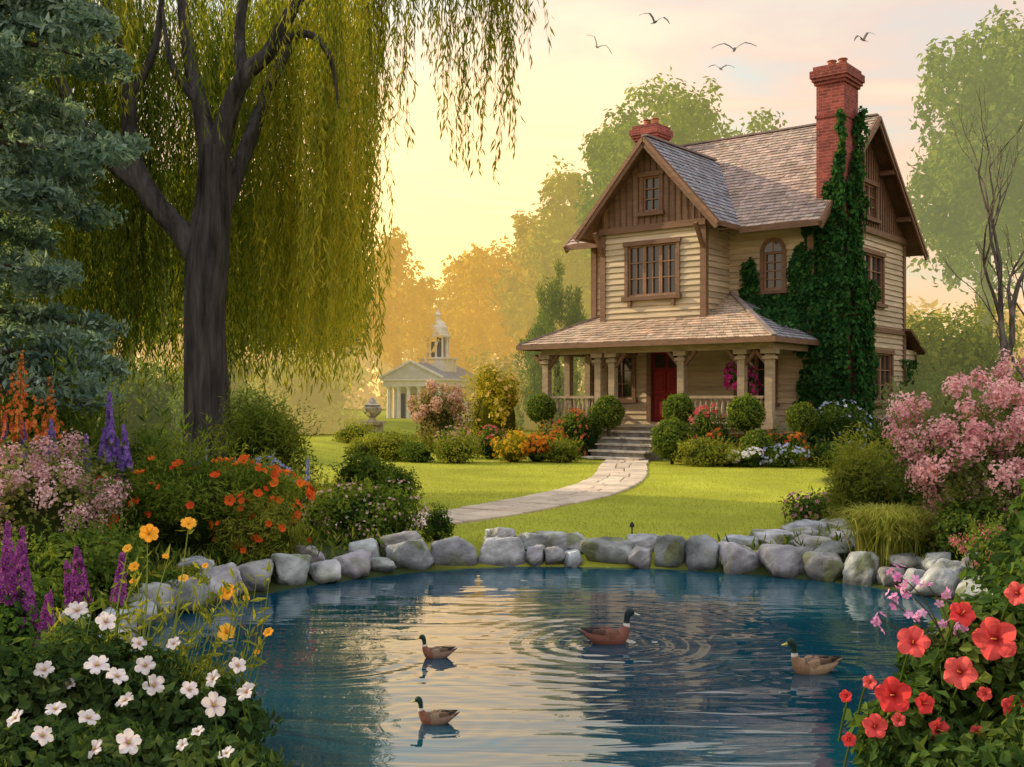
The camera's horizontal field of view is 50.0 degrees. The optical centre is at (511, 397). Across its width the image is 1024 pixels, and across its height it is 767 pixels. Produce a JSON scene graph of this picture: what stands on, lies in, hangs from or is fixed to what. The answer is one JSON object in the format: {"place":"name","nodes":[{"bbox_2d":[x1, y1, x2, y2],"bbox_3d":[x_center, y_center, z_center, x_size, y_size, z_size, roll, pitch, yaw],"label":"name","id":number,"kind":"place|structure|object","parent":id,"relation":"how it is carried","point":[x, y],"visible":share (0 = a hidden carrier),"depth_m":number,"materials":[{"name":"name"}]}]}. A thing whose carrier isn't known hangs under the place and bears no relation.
{"place":"outdoors","nodes":[
{"label":"outdoors","id":0,"kind":"place"},
{"bbox_2d":[326,459,648,527],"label":"garden path","id":1,"kind":"structure","parent":0,"point":[608,478],"depth_m":17.89,"materials":[{"name":"stone"}]},
{"bbox_2d":[22,0,1023,397],"label":"sky","id":2,"kind":"structure","parent":0,"point":[564,96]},
{"bbox_2d":[34,400,1021,631],"bbox_3d":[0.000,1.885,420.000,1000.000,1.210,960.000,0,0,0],"label":"ground","id":3,"kind":"structure","parent":0,"point":[408,425],"depth_m":18.23,"materials":[{"name":"green plant"}]},
{"bbox_2d":[0,350,66,470],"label":"orange spire flowers","id":4,"kind":"object","parent":3,"relation":"on","point":[19,419],"visible":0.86,"depth_m":10.39,"materials":[{"name":"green plant"}]},
{"bbox_2d":[0,526,70,616],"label":"green bank bush","id":5,"kind":"object","parent":3,"relation":"on","point":[34,576],"visible":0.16,"depth_m":7.45,"materials":[{"name":"green plant"}]},
{"bbox_2d":[0,415,74,486],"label":"blue spire flowers","id":6,"kind":"object","parent":3,"relation":"on","point":[51,431],"visible":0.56,"depth_m":10.42,"materials":[{"name":"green plant"}]},
{"bbox_2d":[0,574,102,651],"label":"green bank bush","id":7,"kind":"object","parent":3,"relation":"on","point":[14,630],"visible":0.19,"depth_m":6.40,"materials":[{"name":"green plant"}]},
{"bbox_2d":[0,428,136,567],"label":"pink flowering shrub","id":8,"kind":"object","parent":3,"relation":"on","point":[38,489],"visible":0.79,"depth_m":9.35,"materials":[{"name":"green plant"}]},
{"bbox_2d":[0,520,142,646],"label":"lupin flowers","id":9,"kind":"object","parent":3,"relation":"on","point":[75,591],"visible":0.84,"depth_m":6.55,"materials":[{"name":"purple plant"}]},
{"bbox_2d":[0,371,144,470],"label":"green bank bush","id":10,"kind":"object","parent":3,"relation":"on","point":[58,412],"visible":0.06,"depth_m":12.63,"materials":[{"name":"green plant"}]},
{"bbox_2d":[0,507,151,612],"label":"green bank bush","id":11,"kind":"object","parent":3,"relation":"on","point":[101,563],"visible":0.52,"depth_m":8.41,"materials":[{"name":"green plant"}]},
{"bbox_2d":[0,0,155,415],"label":"cedar tree","id":12,"kind":"object","parent":3,"relation":"on","point":[37,190],"visible":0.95,"depth_m":11.61,"materials":[{"name":"green plant"}]},
{"bbox_2d":[75,390,146,518],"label":"delphinium flowers","id":13,"kind":"object","parent":3,"relation":"on","point":[126,462],"visible":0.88,"depth_m":11.00,"materials":[{"name":"purple plant"}]},
{"bbox_2d":[0,334,223,546],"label":"tall grass stems","id":14,"kind":"object","parent":3,"relation":"on","point":[88,421],"visible":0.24,"depth_m":11.57,"materials":[{"name":"green plant"}]},
{"bbox_2d":[30,412,217,530],"bbox_3d":[-4.387,0.876,12.429,2.180,1.484,2.064,0,0,0],"label":"green bank bush","id":15,"kind":"object","parent":3,"relation":"on","point":[136,452],"visible":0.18,"depth_m":12.16,"materials":[{"name":"green plant"}]},
{"bbox_2d":[54,163,194,364],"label":"background tree","id":16,"kind":"object","parent":3,"relation":"on","point":[162,326],"visible":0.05,"depth_m":58.15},
{"bbox_2d":[87,351,183,445],"bbox_3d":[-9.965,0.092,30.067,4.087,2.777,3.956,0,0,19],"label":"shrubbery","id":17,"kind":"object","parent":3,"relation":"on","point":[154,399],"visible":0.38,"depth_m":29.07,"materials":[{"name":"green plant"}]},
{"bbox_2d":[0,601,303,766],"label":"white flower plant","id":18,"kind":"object","parent":3,"relation":"on","point":[157,716],"visible":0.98,"depth_m":5.01,"materials":[{"name":"green plant"}]},
{"bbox_2d":[46,517,272,695],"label":"yellow cosmos flowers","id":19,"kind":"object","parent":3,"relation":"on","point":[148,533],"visible":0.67,"depth_m":5.48,"materials":[{"name":"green plant"}]},
{"bbox_2d":[94,431,315,564],"bbox_3d":[-3.158,1.029,11.335,2.315,1.405,1.686,0,0,0],"label":"orange poppy bush","id":20,"kind":"object","parent":3,"relation":"on","point":[205,499],"visible":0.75,"depth_m":10.99,"materials":[{"name":"green plant"}]},
{"bbox_2d":[167,377,290,445],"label":"shrubbery","id":21,"kind":"object","parent":3,"relation":"on","point":[179,407],"visible":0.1,"depth_m":26.49,"materials":[{"name":"green plant"}]},
{"bbox_2d":[157,193,303,367],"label":"background tree","id":22,"kind":"object","parent":3,"relation":"on","point":[243,324],"visible":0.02,"depth_m":61.55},
{"bbox_2d":[197,385,324,489],"bbox_3d":[-3.645,0.774,16.012,1.858,1.999,1.973,0,0,0],"label":"round green bush","id":23,"kind":"object","parent":3,"relation":"on","point":[280,434],"visible":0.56,"depth_m":15.67,"materials":[{"name":"green plant"}]},
{"bbox_2d":[214,489,316,564],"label":"green bank bush","id":24,"kind":"object","parent":3,"relation":"on","point":[266,532],"visible":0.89,"depth_m":10.74,"materials":[{"name":"green plant"}]},
{"bbox_2d":[0,0,554,473],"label":"weeping willow tree","id":25,"kind":"object","parent":3,"relation":"on","point":[266,50],"visible":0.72,"depth_m":17.62,"materials":[{"name":"green plant"}]},
{"bbox_2d":[279,467,337,534],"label":"boxwood bush","id":26,"kind":"object","parent":3,"relation":"on","point":[317,488],"visible":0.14,"depth_m":13.22,"materials":[{"name":"green plant"}]},
{"bbox_2d":[242,348,376,434],"bbox_3d":[-7.594,-0.213,40.197,4.866,3.383,4.959,0,0,-18],"label":"shrubbery","id":27,"kind":"object","parent":3,"relation":"on","point":[326,412],"visible":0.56,"depth_m":39.03,"materials":[{"name":"green plant"}]},
{"bbox_2d":[261,212,374,372],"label":"background tree","id":28,"kind":"object","parent":3,"relation":"on","point":[330,331],"visible":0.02,"depth_m":64.37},
{"bbox_2d":[53,344,584,430],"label":"distant shrubbery","id":29,"kind":"object","parent":3,"relation":"on","point":[529,424],"visible":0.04,"depth_m":55.86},
{"bbox_2d":[332,418,373,442],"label":"boxwood bush","id":30,"kind":"object","parent":3,"relation":"on","point":[347,433],"visible":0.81,"depth_m":34.24,"materials":[{"name":"green plant"}]},
{"bbox_2d":[328,445,397,494],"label":"dark green bush","id":31,"kind":"object","parent":3,"relation":"on","point":[364,467],"visible":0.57,"depth_m":17.15,"materials":[{"name":"green plant"}]},
{"bbox_2d":[300,475,428,543],"bbox_3d":[-1.683,1.304,12.521,1.494,0.849,1.016,0,0,0],"label":"flowering ground shrub","id":32,"kind":"object","parent":3,"relation":"on","point":[371,509],"visible":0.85,"depth_m":12.38,"materials":[{"name":"green plant"}]},
{"bbox_2d":[359,397,385,432],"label":"stone urn","id":33,"kind":"object","parent":3,"relation":"on","point":[373,408],"visible":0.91,"depth_m":43.70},
{"bbox_2d":[362,424,423,461],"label":"boxwood bush","id":34,"kind":"object","parent":3,"relation":"on","point":[388,444],"visible":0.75,"depth_m":28.88,"materials":[{"name":"green plant"}]},
{"bbox_2d":[376,464,421,507],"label":"boxwood bush","id":35,"kind":"object","parent":3,"relation":"on","point":[399,475],"visible":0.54,"depth_m":16.53,"materials":[{"name":"green plant"}]},
{"bbox_2d":[357,226,447,417],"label":"background tree","id":36,"kind":"object","parent":3,"relation":"on","point":[409,300],"visible":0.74,"depth_m":70.64,"materials":[{"name":"plant"}]},
{"bbox_2d":[395,434,438,462],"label":"boxwood bush","id":37,"kind":"object","parent":3,"relation":"on","point":[414,452],"visible":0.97,"depth_m":28.15,"materials":[{"name":"green plant"}]},
{"bbox_2d":[379,301,476,423],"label":"domed town hall","id":38,"kind":"structure","parent":3,"relation":"on","point":[405,380],"depth_m":69.72,"materials":[{"name":"white stone"}]},
{"bbox_2d":[418,500,456,541],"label":"boxwood bush","id":39,"kind":"object","parent":3,"relation":"on","point":[437,523],"visible":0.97,"depth_m":12.67,"materials":[{"name":"green plant"}]},
{"bbox_2d":[406,379,472,450],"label":"pink flowering shrub","id":40,"kind":"object","parent":3,"relation":"on","point":[432,414],"visible":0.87,"depth_m":33.58,"materials":[{"name":"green plant"}]},
{"bbox_2d":[415,254,494,372],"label":"background tree","id":41,"kind":"object","parent":3,"relation":"on","point":[453,288],"visible":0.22,"depth_m":82.88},
{"bbox_2d":[425,429,486,462],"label":"boxwood bush","id":42,"kind":"object","parent":3,"relation":"on","point":[455,450],"visible":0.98,"depth_m":27.80,"materials":[{"name":"green plant"}]},
{"bbox_2d":[472,424,506,459],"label":"red flower bush","id":43,"kind":"object","parent":3,"relation":"on","point":[488,432],"visible":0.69,"depth_m":29.37,"materials":[{"name":"green plant"}]},
{"bbox_2d":[447,235,539,367],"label":"background tree","id":44,"kind":"object","parent":3,"relation":"on","point":[478,312],"visible":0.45,"depth_m":72.61,"materials":[{"name":"plant"}]},
{"bbox_2d":[459,362,532,451],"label":"golden shrub","id":45,"kind":"object","parent":3,"relation":"on","point":[497,400],"visible":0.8,"depth_m":32.56,"materials":[{"name":"yellow plant"}]},
{"bbox_2d":[4,478,1007,766],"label":"ground cover plants","id":46,"kind":"object","parent":3,"relation":"on","point":[174,574],"visible":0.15,"depth_m":10.84,"materials":[{"name":"green plant"}]},
{"bbox_2d":[489,427,533,461],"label":"yellow flower bush","id":47,"kind":"object","parent":3,"relation":"on","point":[510,449],"visible":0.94,"depth_m":28.05,"materials":[{"name":"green plant"}]},
{"bbox_2d":[53,518,992,656],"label":"pond edge stones","id":48,"kind":"object","parent":3,"relation":"on","point":[508,547],"visible":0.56,"depth_m":11.30,"materials":[{"name":"stone"}]},
{"bbox_2d":[32,276,1023,408],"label":"distant woodland","id":49,"kind":"object","parent":3,"relation":"on","point":[366,394],"visible":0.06,"depth_m":126.43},
{"bbox_2d":[485,204,590,379],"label":"background tree","id":50,"kind":"object","parent":3,"relation":"on","point":[518,298],"visible":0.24,"depth_m":69.63,"materials":[{"name":"plant"}]},
{"bbox_2d":[520,426,556,461],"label":"orange flower bush","id":51,"kind":"object","parent":3,"relation":"on","point":[536,447],"visible":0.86,"depth_m":28.09,"materials":[{"name":"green plant"}]},
{"bbox_2d":[526,393,556,431],"bbox_3d":[0.851,0.831,31.604,0.889,1.978,0.910,0,0,-29],"label":"topiary ball","id":52,"kind":"object","parent":3,"relation":"on","point":[541,406],"visible":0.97,"depth_m":31.36,"materials":[{"name":"green plant"}]},
{"bbox_2d":[529,419,568,453],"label":"orange flower bush","id":53,"kind":"object","parent":3,"relation":"on","point":[554,432],"visible":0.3,"depth_m":29.43,"materials":[{"name":"green plant"}]},
{"bbox_2d":[514,258,589,430],"bbox_3d":[1.748,-1.486,37.541,3.594,6.612,3.284,0,0,0],"label":"juniper tree","id":54,"kind":"object","parent":3,"relation":"on","point":[546,317],"visible":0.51,"depth_m":37.22,"materials":[{"name":"green plant"}]},
{"bbox_2d":[543,433,583,461],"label":"boxwood bush","id":55,"kind":"object","parent":3,"relation":"on","point":[564,451],"visible":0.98,"depth_m":27.96,"materials":[{"name":"green plant"}]},
{"bbox_2d":[523,155,606,359],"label":"background tree","id":56,"kind":"object","parent":3,"relation":"on","point":[576,263],"visible":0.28,"depth_m":63.86,"materials":[{"name":"plant"}]},
{"bbox_2d":[550,406,591,457],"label":"red flower bush","id":57,"kind":"object","parent":3,"relation":"on","point":[572,422],"visible":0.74,"depth_m":29.80,"materials":[{"name":"green plant"}]},
{"bbox_2d":[582,406,603,455],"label":"boxwood bush","id":58,"kind":"object","parent":3,"relation":"on","point":[594,430],"visible":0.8,"depth_m":30.14,"materials":[{"name":"green plant"}]},
{"bbox_2d":[591,395,625,436],"bbox_3d":[2.654,0.860,30.350,1.003,1.920,1.012,0,0,0],"label":"topiary ball","id":59,"kind":"object","parent":3,"relation":"on","point":[610,412],"visible":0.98,"depth_m":30.09,"materials":[{"name":"green plant"}]},
{"bbox_2d":[581,430,668,460],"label":"front steps","id":60,"kind":"structure","parent":3,"relation":"on","point":[625,445],"depth_m":29.47,"materials":[{"name":"stone"}]},
{"bbox_2d":[571,65,741,259],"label":"background tree","id":61,"kind":"object","parent":3,"relation":"on","point":[608,153],"visible":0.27,"depth_m":62.62,"materials":[{"name":"plant"}]},
{"bbox_2d":[516,336,819,459],"bbox_3d":[4.264,0.188,31.200,8.230,3.465,2.955,0,0,38],"label":"porch","id":62,"kind":"object","parent":3,"relation":"on","point":[608,354],"visible":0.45,"depth_m":29.90,"materials":[{"name":"paint"}]},
{"bbox_2d":[723,361,761,395],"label":"potted bougainvillea","id":63,"kind":"object","parent":62,"relation":"on","point":[730,383],"visible":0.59,"depth_m":29.11,"materials":[{"name":"pink plant"}]},
{"bbox_2d":[650,416,694,463],"bbox_3d":[3.984,1.124,27.306,1.155,1.391,1.138,0,0,0],"label":"topiary ball","id":64,"kind":"object","parent":3,"relation":"on","point":[668,433],"visible":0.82,"depth_m":27.01,"materials":[{"name":"green plant"}]},
{"bbox_2d":[661,393,695,461],"bbox_3d":[4.318,0.842,28.326,0.932,1.955,0.946,0,0,0],"label":"topiary ball","id":65,"kind":"object","parent":3,"relation":"on","point":[681,406],"visible":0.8,"depth_m":28.04,"materials":[{"name":"green plant"}]},
{"bbox_2d":[671,434,732,466],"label":"boxwood bush","id":66,"kind":"object","parent":3,"relation":"on","point":[697,452],"visible":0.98,"depth_m":26.14,"materials":[{"name":"green plant"}]},
{"bbox_2d":[684,402,735,459],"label":"red flower bush","id":67,"kind":"object","parent":3,"relation":"on","point":[703,424],"visible":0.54,"depth_m":27.40,"materials":[{"name":"green plant"}]},
{"bbox_2d":[705,423,741,464],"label":"orange flower bush","id":68,"kind":"object","parent":3,"relation":"on","point":[716,432],"visible":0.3,"depth_m":26.95,"materials":[{"name":"green plant"}]},
{"bbox_2d":[707,440,750,466],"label":"boxwood bush","id":69,"kind":"object","parent":3,"relation":"on","point":[726,452],"visible":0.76,"depth_m":25.94,"materials":[{"name":"green plant"}]},
{"bbox_2d":[679,106,786,143],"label":"background tree","id":70,"kind":"object","parent":3,"relation":"on","point":[759,126],"visible":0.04,"depth_m":67.27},
{"bbox_2d":[725,393,765,435],"bbox_3d":[5.750,0.839,27.017,0.996,1.961,1.029,0,0,0],"label":"topiary ball","id":71,"kind":"object","parent":3,"relation":"on","point":[746,412],"visible":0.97,"depth_m":26.74,"materials":[{"name":"green plant"}]},
{"bbox_2d":[563,116,928,421],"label":"timber trim","id":72,"kind":"structure","parent":3,"relation":"on","point":[682,203],"depth_m":31.70,"materials":[{"name":"paint"}]},
{"bbox_2d":[518,113,925,354],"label":"roof shingles","id":73,"kind":"object","parent":72,"relation":"on","point":[760,178],"visible":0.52,"depth_m":31.76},
{"bbox_2d":[629,57,867,434],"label":"chimneys","id":74,"kind":"object","parent":72,"relation":"on","point":[839,85],"visible":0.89,"depth_m":29.87,"materials":[{"name":"brick"}]},
{"bbox_2d":[618,178,887,399],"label":"window panes","id":75,"kind":"object","parent":72,"relation":"attached to","point":[627,378],"visible":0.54,"depth_m":31.45,"materials":[{"name":"brown glass"}]},
{"bbox_2d":[738,105,919,457],"bbox_3d":[10.170,-3.106,33.221,3.897,9.748,9.858,0,0,38],"label":"ivy","id":76,"kind":"object","parent":72,"relation":"attached to","point":[789,310],"visible":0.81,"depth_m":29.67,"materials":[{"name":"green plant"}]},
{"bbox_2d":[728,444,763,466],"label":"white flower bush","id":77,"kind":"object","parent":3,"relation":"on","point":[748,459],"visible":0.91,"depth_m":25.73,"materials":[{"name":"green plant"}]},
{"bbox_2d":[739,428,775,465],"bbox_3d":[5.905,1.268,26.418,0.933,1.105,0.910,0,0,-30],"label":"topiary ball","id":78,"kind":"object","parent":3,"relation":"on","point":[761,439],"visible":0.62,"depth_m":26.15,"materials":[{"name":"green plant"}]},
{"bbox_2d":[761,440,812,467],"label":"blue flower bush","id":79,"kind":"object","parent":3,"relation":"on","point":[785,457],"visible":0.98,"depth_m":25.73,"materials":[{"name":"green plant"}]},
{"bbox_2d":[766,423,816,465],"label":"orange flower bush","id":80,"kind":"object","parent":3,"relation":"on","point":[788,438],"visible":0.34,"depth_m":26.43,"materials":[{"name":"green plant"}]},
{"bbox_2d":[784,401,819,444],"bbox_3d":[7.295,0.948,27.606,0.884,1.744,0.877,0,0,0],"label":"topiary ball","id":81,"kind":"object","parent":3,"relation":"on","point":[803,414],"visible":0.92,"depth_m":27.36,"materials":[{"name":"green plant"}]},
{"bbox_2d":[779,488,838,522],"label":"pink ground shrub","id":82,"kind":"object","parent":3,"relation":"on","point":[817,506],"visible":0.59,"depth_m":14.32,"materials":[{"name":"green plant"}]},
{"bbox_2d":[803,437,850,467],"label":"boxwood bush","id":83,"kind":"object","parent":3,"relation":"on","point":[823,449],"visible":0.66,"depth_m":26.05,"materials":[{"name":"green plant"}]},
{"bbox_2d":[813,399,872,450],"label":"blue flower bush","id":84,"kind":"object","parent":3,"relation":"on","point":[836,425],"visible":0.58,"depth_m":27.45,"materials":[{"name":"green plant"}]},
{"bbox_2d":[807,424,887,447],"bbox_3d":[8.040,1.420,35.537,7.170,1.200,8.570,0,0,38],"label":"foundation","id":85,"kind":"object","parent":3,"relation":"on","point":[813,442],"visible":0.02,"depth_m":30.12,"materials":[{"name":"stone"}]},
{"bbox_2d":[597,217,914,426],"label":"clapboard walls","id":86,"kind":"structure","parent":85,"relation":"on","point":[730,252],"depth_m":31.61,"materials":[{"name":"wood"}]},
{"bbox_2d":[653,352,676,420],"bbox_3d":[4.618,-0.340,32.805,0.960,2.080,0.110,0,0,38],"label":"front door","id":87,"kind":"structure","parent":86,"relation":"attached to","point":[664,376],"depth_m":32.89,"materials":[{"name":"paint"}]},
{"bbox_2d":[812,421,908,523],"bbox_3d":[4.337,1.002,13.619,1.282,1.452,1.234,0,0,0],"label":"yellow green shrub","id":88,"kind":"object","parent":3,"relation":"on","point":[855,483],"visible":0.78,"depth_m":13.42,"materials":[{"name":"green plant"}]},
{"bbox_2d":[858,420,900,457],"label":"boxwood bush","id":89,"kind":"object","parent":3,"relation":"on","point":[878,435],"visible":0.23,"depth_m":27.86,"materials":[{"name":"green plant"}]},
{"bbox_2d":[821,500,944,566],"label":"ornamental grass","id":90,"kind":"object","parent":3,"relation":"on","point":[876,528],"depth_m":10.80,"materials":[{"name":"green plant"}]},
{"bbox_2d":[870,564,968,701],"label":"pink wildflowers","id":91,"kind":"object","parent":3,"relation":"on","point":[916,616],"visible":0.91,"depth_m":4.70,"materials":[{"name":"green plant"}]},
{"bbox_2d":[838,478,1023,766],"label":"red hibiscus bush","id":92,"kind":"object","parent":3,"relation":"on","point":[933,719],"visible":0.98,"depth_m":4.48,"materials":[{"name":"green plant"}]},
{"bbox_2d":[876,446,986,507],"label":"yellow green shrub","id":93,"kind":"object","parent":3,"relation":"on","point":[912,495],"visible":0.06,"depth_m":13.06,"materials":[{"name":"green plant"}]},
{"bbox_2d":[874,362,996,429],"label":"shrubbery","id":94,"kind":"object","parent":3,"relation":"on","point":[925,385],"visible":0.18,"depth_m":31.57,"materials":[{"name":"green plant"}]},
{"bbox_2d":[870,366,1023,555],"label":"pink azalea shrub","id":95,"kind":"object","parent":3,"relation":"on","point":[974,441],"visible":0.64,"depth_m":10.95,"materials":[{"name":"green plant"}]},
{"bbox_2d":[906,1,1023,348],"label":"background tree","id":96,"kind":"object","parent":3,"relation":"on","point":[946,183],"visible":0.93,"depth_m":46.84,"materials":[{"name":"plant"}]},
{"bbox_2d":[906,296,1023,420],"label":"shrubbery","id":97,"kind":"object","parent":3,"relation":"on","point":[966,347],"visible":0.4,"depth_m":36.59,"materials":[{"name":"green plant"}]},
{"bbox_2d":[916,479,1018,560],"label":"green bank bush","id":98,"kind":"object","parent":3,"relation":"on","point":[960,514],"visible":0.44,"depth_m":10.43,"materials":[{"name":"green plant"}]},
{"bbox_2d":[931,19,1023,325],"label":"background tree","id":99,"kind":"object","parent":3,"relation":"on","point":[973,44],"visible":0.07,"depth_m":51.71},
{"bbox_2d":[942,85,1023,419],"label":"bare tree","id":100,"kind":"object","parent":3,"relation":"on","point":[1008,344],"visible":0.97,"depth_m":28.96,"materials":[{"name":"brown plant"}]},
{"bbox_2d":[948,511,1017,582],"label":"pink berry shrub","id":101,"kind":"object","parent":3,"relation":"on","point":[985,531],"visible":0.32,"depth_m":9.65,"materials":[{"name":"green plant"}]},
{"bbox_2d":[952,348,1023,504],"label":"pink azalea shrub","id":102,"kind":"object","parent":3,"relation":"on","point":[1006,367],"visible":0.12,"depth_m":12.27,"materials":[{"name":"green plant"}]},
{"bbox_2d":[132,566,972,766],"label":"pond water","id":103,"kind":"structure","parent":0,"point":[695,669],"depth_m":7.47,"materials":[{"name":"liquid"}]},
{"bbox_2d":[410,696,459,724],"bbox_3d":[-0.430,1.754,6.140,0.276,0.174,0.095,0,0,-5],"label":"duck","id":104,"kind":"object","parent":103,"relation":"on","point":[438,717],"visible":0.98,"depth_m":6.11},
{"bbox_2d":[416,634,456,658],"bbox_3d":[-0.530,1.751,7.700,0.293,0.185,0.101,0,0,-3],"label":"duck","id":105,"kind":"object","parent":103,"relation":"on","point":[437,652],"visible":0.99,"depth_m":7.67},
{"bbox_2d":[578,608,639,644],"bbox_3d":[0.720,1.714,8.160,0.466,0.294,0.160,0,0,-4],"label":"duck","id":106,"kind":"object","parent":103,"relation":"on","point":[601,635],"visible":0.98,"depth_m":8.11},
{"bbox_2d":[781,638,842,674],"bbox_3d":[1.990,1.723,7.280,0.423,0.267,0.145,0,0,-5],"label":"duck","id":107,"kind":"object","parent":103,"relation":"on","point":[814,665],"visible":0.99,"depth_m":7.24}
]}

